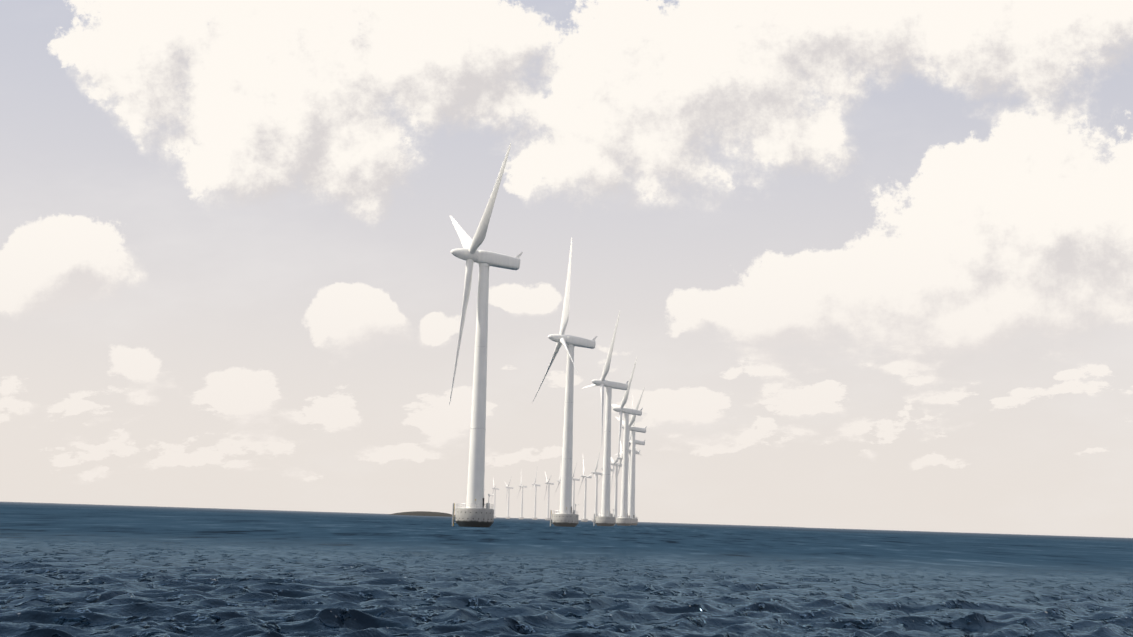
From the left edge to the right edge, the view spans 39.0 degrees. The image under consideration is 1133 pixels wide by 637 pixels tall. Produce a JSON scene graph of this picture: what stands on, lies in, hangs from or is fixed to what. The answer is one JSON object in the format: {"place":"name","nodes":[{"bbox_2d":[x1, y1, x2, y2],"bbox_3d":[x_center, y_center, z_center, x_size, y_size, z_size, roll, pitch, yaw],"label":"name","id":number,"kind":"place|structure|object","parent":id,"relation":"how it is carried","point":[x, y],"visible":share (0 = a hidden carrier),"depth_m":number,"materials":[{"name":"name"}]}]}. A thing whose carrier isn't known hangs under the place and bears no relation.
{"place":"outdoors","nodes":[
{"label":"outdoors","id":0,"kind":"place"},
{"bbox_2d":[389,511,454,516],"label":"island","id":1,"kind":"structure","parent":0,"point":[420,513],"depth_m":4131.31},
{"bbox_2d":[0,502,1132,636],"bbox_3d":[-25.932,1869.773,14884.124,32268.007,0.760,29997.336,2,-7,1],"label":"sea","id":2,"kind":"structure","parent":0,"point":[79,570],"depth_m":67.27,"materials":[{"name":"liquid"}]},
{"bbox_2d":[449,143,522,526],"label":"turbine","id":3,"kind":"object","parent":2,"relation":"in","point":[474,512],"visible":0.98,"depth_m":391.03,"materials":[{"name":"paint"}]},
{"bbox_2d":[491,479,498,517],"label":"turbine","id":4,"kind":"object","parent":2,"relation":"in","point":[493,488],"visible":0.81,"depth_m":3590.15,"materials":[{"name":"paint"}]},
{"bbox_2d":[504,476,512,518],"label":"turbine","id":5,"kind":"object","parent":2,"relation":"in","point":[508,490],"visible":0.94,"depth_m":3411.67,"materials":[{"name":"paint"}]},
{"bbox_2d":[518,476,526,518],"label":"turbine","id":6,"kind":"object","parent":2,"relation":"in","point":[522,486],"visible":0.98,"depth_m":3237.20,"materials":[{"name":"paint"}]},
{"bbox_2d":[531,466,540,519],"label":"turbine","id":7,"kind":"object","parent":2,"relation":"in","point":[535,486],"visible":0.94,"depth_m":3061.39,"materials":[{"name":"paint"}]},
{"bbox_2d":[544,473,553,519],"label":"turbine","id":8,"kind":"object","parent":2,"relation":"in","point":[548,483],"visible":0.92,"depth_m":2885.42,"materials":[{"name":"paint"}]},
{"bbox_2d":[533,238,596,526],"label":"turbine","id":9,"kind":"object","parent":2,"relation":"in","point":[565,516],"visible":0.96,"depth_m":569.28,"materials":[{"name":"paint"}]},
{"bbox_2d":[572,463,579,511],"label":"turbine","id":10,"kind":"object","parent":2,"relation":"in","point":[573,498],"visible":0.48,"depth_m":2530.55,"materials":[{"name":"paint"}]},
{"bbox_2d":[577,460,591,521],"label":"turbine","id":11,"kind":"object","parent":2,"relation":"in","point":[584,519],"visible":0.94,"depth_m":2352.26,"materials":[{"name":"paint"}]},
{"bbox_2d":[585,448,602,521],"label":"turbine","id":12,"kind":"object","parent":2,"relation":"in","point":[595,473],"visible":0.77,"depth_m":2174.39,"materials":[{"name":"paint"}]},
{"bbox_2d":[582,311,628,525],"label":"turbine","id":13,"kind":"object","parent":2,"relation":"in","point":[606,518],"visible":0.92,"depth_m":745.76,"materials":[{"name":"paint"}]},
{"bbox_2d":[610,454,621,522],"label":"turbine","id":14,"kind":"object","parent":2,"relation":"in","point":[613,463],"visible":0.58,"depth_m":1817.16,"materials":[{"name":"paint"}]},
{"bbox_2d":[614,440,628,488],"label":"turbine","id":15,"kind":"object","parent":2,"relation":"in","point":[620,457],"visible":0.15,"depth_m":1645.17,"materials":[{"name":"paint"}]},
{"bbox_2d":[611,358,642,525],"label":"turbine","id":16,"kind":"object","parent":2,"relation":"in","point":[624,519],"visible":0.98,"depth_m":923.52,"materials":[{"name":"paint"}]},
{"bbox_2d":[616,418,640,507],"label":"turbine","id":17,"kind":"object","parent":2,"relation":"in","point":[629,456],"visible":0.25,"depth_m":1460.86,"materials":[{"name":"paint"}]},
{"bbox_2d":[615,387,646,524],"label":"turbine","id":18,"kind":"object","parent":2,"relation":"in","point":[633,429],"visible":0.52,"depth_m":1102.16,"materials":[{"name":"paint"}]},
{"bbox_2d":[618,396,644,517],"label":"turbine","id":19,"kind":"object","parent":2,"relation":"in","point":[638,442],"visible":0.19,"depth_m":1285.56,"materials":[{"name":"paint"}]},
{"bbox_2d":[0,0,1132,535],"label":"sky","id":20,"kind":"structure","parent":0,"point":[864,264],"materials":[{"name":"white"}]},
{"bbox_2d":[805,527,1132,537],"bbox_3d":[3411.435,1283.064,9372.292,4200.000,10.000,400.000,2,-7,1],"label":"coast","id":21,"kind":"structure","parent":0,"point":[996,532],"depth_m":9248.19}
]}

